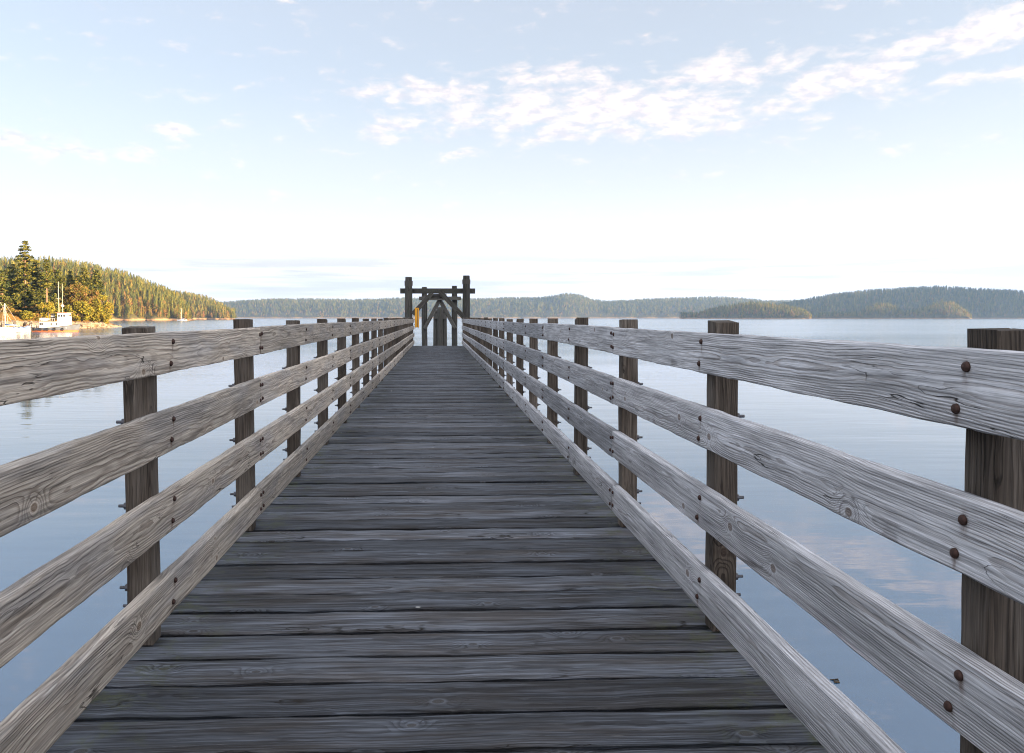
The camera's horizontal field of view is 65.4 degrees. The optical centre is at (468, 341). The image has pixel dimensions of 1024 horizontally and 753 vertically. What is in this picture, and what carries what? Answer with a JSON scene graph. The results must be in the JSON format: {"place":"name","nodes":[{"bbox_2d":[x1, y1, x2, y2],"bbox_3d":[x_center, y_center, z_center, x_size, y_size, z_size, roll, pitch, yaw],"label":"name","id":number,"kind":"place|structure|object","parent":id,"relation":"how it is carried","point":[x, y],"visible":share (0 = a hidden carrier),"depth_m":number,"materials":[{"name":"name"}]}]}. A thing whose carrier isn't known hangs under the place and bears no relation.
{"place":"outdoors","nodes":[
{"label":"outdoors","id":0,"kind":"place"},
{"bbox_2d":[0,301,116,327],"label":"shoreline","id":1,"kind":"structure","parent":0,"point":[4,316],"depth_m":278.15,"materials":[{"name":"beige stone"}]},
{"bbox_2d":[0,268,9,293],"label":"fir tree","id":2,"kind":"object","parent":1,"relation":"on","point":[6,270],"visible":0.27,"depth_m":328.79,"materials":[{"name":"green plant"}]},
{"bbox_2d":[0,270,14,307],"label":"fir tree","id":3,"kind":"object","parent":1,"relation":"on","point":[3,297],"visible":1,"depth_m":285.14,"materials":[{"name":"green plant"}]},
{"bbox_2d":[4,307,14,313],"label":"shore bush","id":4,"kind":"object","parent":1,"relation":"on","point":[7,309],"visible":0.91,"depth_m":278.95,"materials":[{"name":"red plant"}]},
{"bbox_2d":[1,264,23,301],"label":"fir tree","id":5,"kind":"object","parent":1,"relation":"on","point":[13,274],"visible":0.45,"depth_m":303.46,"materials":[{"name":"green plant"}]},
{"bbox_2d":[9,293,23,309],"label":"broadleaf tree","id":6,"kind":"object","parent":1,"relation":"on","point":[16,297],"visible":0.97,"depth_m":290.98,"materials":[{"name":"green plant"}]},
{"bbox_2d":[12,310,21,315],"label":"shore bush","id":7,"kind":"object","parent":1,"relation":"on","point":[17,312],"visible":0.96,"depth_m":279.58,"materials":[{"name":"red plant"}]},
{"bbox_2d":[14,287,35,310],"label":"fir tree","id":8,"kind":"object","parent":1,"relation":"on","point":[27,295],"visible":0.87,"depth_m":292.97,"materials":[{"name":"green plant"}]},
{"bbox_2d":[12,240,38,295],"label":"fir tree","id":9,"kind":"object","parent":1,"relation":"on","point":[27,276],"visible":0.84,"depth_m":298.51,"materials":[{"name":"green plant"}]},
{"bbox_2d":[19,310,34,319],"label":"shore bush","id":10,"kind":"object","parent":1,"relation":"on","point":[25,315],"visible":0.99,"depth_m":278.10,"materials":[{"name":"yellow plant"}]},
{"bbox_2d":[31,313,41,320],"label":"shore bush","id":11,"kind":"object","parent":1,"relation":"on","point":[37,316],"visible":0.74,"depth_m":281.50,"materials":[{"name":"red plant"}]},
{"bbox_2d":[28,290,45,313],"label":"fir tree","id":12,"kind":"object","parent":1,"relation":"on","point":[39,298],"visible":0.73,"depth_m":290.84,"materials":[{"name":"green plant"}]},
{"bbox_2d":[26,259,49,306],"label":"fir tree","id":13,"kind":"object","parent":1,"relation":"on","point":[36,274],"visible":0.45,"depth_m":304.70,"materials":[{"name":"green plant"}]},
{"bbox_2d":[35,259,54,301],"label":"fir tree","id":14,"kind":"object","parent":1,"relation":"on","point":[45,279],"visible":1,"depth_m":301.70,"materials":[{"name":"green plant"}]},
{"bbox_2d":[36,301,56,320],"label":"broadleaf tree","id":15,"kind":"object","parent":1,"relation":"on","point":[49,308],"visible":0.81,"depth_m":285.28,"materials":[{"name":"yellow plant"}]},
{"bbox_2d":[42,272,54,300],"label":"fir tree","id":16,"kind":"object","parent":1,"relation":"on","point":[52,286],"visible":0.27,"depth_m":348.86,"materials":[{"name":"green plant"}]},
{"bbox_2d":[48,293,63,319],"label":"fir tree","id":17,"kind":"object","parent":1,"relation":"on","point":[54,297],"visible":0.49,"depth_m":291.26,"materials":[{"name":"green plant"}]},
{"bbox_2d":[48,269,64,303],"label":"fir tree","id":18,"kind":"object","parent":1,"relation":"on","point":[58,280],"visible":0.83,"depth_m":318.79,"materials":[{"name":"green plant"}]},
{"bbox_2d":[0,320,121,328],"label":"shore rocks","id":19,"kind":"object","parent":1,"relation":"on","point":[83,325],"visible":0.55,"depth_m":299.48,"materials":[{"name":"beige stone"}]},
{"bbox_2d":[59,275,66,302],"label":"fir tree","id":20,"kind":"object","parent":1,"relation":"on","point":[64,278],"visible":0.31,"depth_m":350.93,"materials":[{"name":"green plant"}]},
{"bbox_2d":[61,304,75,318],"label":"broadleaf tree","id":21,"kind":"object","parent":1,"relation":"on","point":[67,308],"visible":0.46,"depth_m":297.02,"materials":[{"name":"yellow plant"}]},
{"bbox_2d":[63,270,74,299],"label":"fir tree","id":22,"kind":"object","parent":1,"relation":"on","point":[70,277],"visible":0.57,"depth_m":333.70,"materials":[{"name":"green plant"}]},
{"bbox_2d":[60,282,91,315],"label":"tree","id":23,"kind":"object","parent":1,"relation":"on","point":[80,292],"visible":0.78,"depth_m":309.73,"materials":[{"name":"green plant"}]},
{"bbox_2d":[72,301,94,321],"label":"broadleaf tree","id":24,"kind":"object","parent":1,"relation":"on","point":[84,309],"visible":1,"depth_m":303.69,"materials":[{"name":"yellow plant"}]},
{"bbox_2d":[74,267,94,298],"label":"fir tree","id":25,"kind":"object","parent":1,"relation":"on","point":[84,280],"visible":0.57,"depth_m":329.00,"materials":[{"name":"green plant"}]},
{"bbox_2d":[79,288,100,317],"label":"red barked tree","id":26,"kind":"object","parent":1,"relation":"on","point":[90,294],"visible":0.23,"depth_m":317.21,"materials":[{"name":"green plant"}]},
{"bbox_2d":[89,299,104,321],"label":"broadleaf tree","id":27,"kind":"object","parent":1,"relation":"on","point":[96,312],"visible":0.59,"depth_m":315.96,"materials":[{"name":"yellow plant"}]},
{"bbox_2d":[89,270,105,295],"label":"fir tree","id":28,"kind":"object","parent":1,"relation":"on","point":[97,283],"visible":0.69,"depth_m":332.96,"materials":[{"name":"green plant"}]},
{"bbox_2d":[94,294,113,323],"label":"broadleaf tree","id":29,"kind":"object","parent":1,"relation":"on","point":[105,317],"visible":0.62,"depth_m":329.17,"materials":[{"name":"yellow plant"}]},
{"bbox_2d":[45,276,193,320],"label":"headland","id":30,"kind":"structure","parent":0,"point":[147,317],"depth_m":973.61,"materials":[{"name":"green plant"}]},
{"bbox_2d":[0,256,192,318],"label":"headland forest","id":31,"kind":"object","parent":30,"relation":"on","point":[141,294],"visible":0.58,"depth_m":1006.97,"materials":[{"name":"green plant"}]},
{"bbox_2d":[191,309,232,319],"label":"second left headland","id":32,"kind":"structure","parent":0,"point":[208,317],"depth_m":1551.83,"materials":[{"name":"beige stone"}]},
{"bbox_2d":[165,287,236,318],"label":"second headland forest","id":33,"kind":"object","parent":32,"relation":"on","point":[210,306],"visible":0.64,"depth_m":1577.52,"materials":[{"name":"green plant"}]},
{"bbox_2d":[236,297,744,317],"bbox_3d":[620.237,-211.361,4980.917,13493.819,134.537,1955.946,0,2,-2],"label":"distant ridge hills","id":34,"kind":"structure","parent":0,"point":[535,314],"depth_m":4275.65,"materials":[{"name":"green plant"}]},
{"bbox_2d":[218,292,800,316],"bbox_3d":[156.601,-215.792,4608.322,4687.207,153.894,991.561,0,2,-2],"label":"distant ridge forest","id":35,"kind":"object","parent":34,"relation":"on","point":[393,301],"visible":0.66,"depth_m":4459.54,"materials":[{"name":"green plant"}]},
{"bbox_2d":[0,318,1023,752],"bbox_3d":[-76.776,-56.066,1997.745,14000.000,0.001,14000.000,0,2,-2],"label":"sea water","id":36,"kind":"structure","parent":0,"point":[924,588],"depth_m":22.45,"materials":[{"name":"blue liquid"}]},
{"bbox_2d":[0,304,16,332],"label":"sailboat","id":37,"kind":"object","parent":36,"relation":"on","point":[9,330],"visible":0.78,"depth_m":214.11,"materials":[{"name":"white paint"}]},
{"bbox_2d":[1,305,23,332],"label":"sailboat","id":38,"kind":"object","parent":36,"relation":"on","point":[18,330],"visible":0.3,"depth_m":221.69,"materials":[{"name":"white paint"}]},
{"bbox_2d":[13,325,31,331],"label":"covered launch","id":39,"kind":"object","parent":36,"relation":"on","point":[27,328],"visible":0.31,"depth_m":225.48,"materials":[{"name":"white paint"}]},
{"bbox_2d":[31,285,80,331],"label":"fishing boat","id":40,"kind":"object","parent":36,"relation":"on","point":[62,323],"visible":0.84,"depth_m":230.59,"materials":[{"name":"white paint"}]},
{"bbox_2d":[46,346,828,752],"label":"pier walkway","id":41,"kind":"structure","parent":36,"relation":"in","point":[438,550],"depth_m":3.11,"materials":[{"name":"grey wood"}]},
{"bbox_2d":[0,317,413,752],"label":"timber railing","id":42,"kind":"object","parent":41,"relation":"on","point":[35,604],"visible":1,"depth_m":2.81,"materials":[{"name":"wood"}]},
{"bbox_2d":[462,317,1023,752],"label":"timber railing","id":43,"kind":"object","parent":41,"relation":"on","point":[969,689],"visible":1,"depth_m":2.06,"materials":[{"name":"grey wood"}]},
{"bbox_2d":[400,275,474,332],"bbox_3d":[-1.335,2.164,34.460,3.238,10.001,0.590,0,2,-2],"label":"timber gantry","id":44,"kind":"object","parent":36,"relation":"in","point":[408,290],"visible":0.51,"depth_m":34.16,"materials":[{"name":"wood"}]},
{"bbox_2d":[414,308,418,326],"bbox_3d":[-2.182,-0.996,33.330,0.200,0.900,0.077,0,2,-2],"label":"yellow board","id":45,"kind":"object","parent":44,"relation":"attached to","point":[416,324],"visible":1,"depth_m":33.30,"materials":[{"name":"paint"}]},
{"bbox_2d":[419,286,460,345],"bbox_3d":[-1.619,1.856,44.922,2.357,9.982,0.593,0,2,-2],"label":"timber gantry","id":46,"kind":"object","parent":36,"relation":"in","point":[454,298],"visible":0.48,"depth_m":44.77,"materials":[{"name":"grey wood"}]},
{"bbox_2d":[433,307,446,345],"bbox_3d":[-1.864,2.197,52.066,0.885,8.870,0.893,2,2,42],"label":"mooring dolphin","id":47,"kind":"object","parent":36,"relation":"in","point":[439,327],"visible":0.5,"depth_m":51.63},
{"bbox_2d":[0,0,1023,301],"label":"sky","id":48,"kind":"structure","parent":0,"point":[221,150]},
{"bbox_2d":[680,308,810,318],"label":"wooded island","id":49,"kind":"structure","parent":0,"point":[749,316],"depth_m":2350.82,"materials":[{"name":"green plant"}]},
{"bbox_2d":[679,301,811,317],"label":"island forest","id":50,"kind":"object","parent":49,"relation":"on","point":[753,307],"visible":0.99,"depth_m":2391.90,"materials":[{"name":"green plant"}]},
{"bbox_2d":[816,306,971,318],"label":"rocky promontory","id":51,"kind":"structure","parent":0,"point":[912,316],"depth_m":2414.78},
{"bbox_2d":[815,300,971,317],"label":"promontory forest","id":52,"kind":"object","parent":51,"relation":"on","point":[876,307],"visible":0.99,"depth_m":2453.73,"materials":[{"name":"green plant"}]},
{"bbox_2d":[798,291,1023,318],"bbox_3d":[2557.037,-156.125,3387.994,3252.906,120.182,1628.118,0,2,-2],"label":"shore hill","id":53,"kind":"structure","parent":0,"point":[1009,314],"depth_m":2949.20,"materials":[{"name":"green plant"}]},
{"bbox_2d":[771,285,1023,316],"bbox_3d":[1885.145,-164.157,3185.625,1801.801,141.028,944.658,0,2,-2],"label":"hill forest","id":54,"kind":"object","parent":53,"relation":"on","point":[858,297],"visible":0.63,"depth_m":3066.77,"materials":[{"name":"green plant"}]}
]}

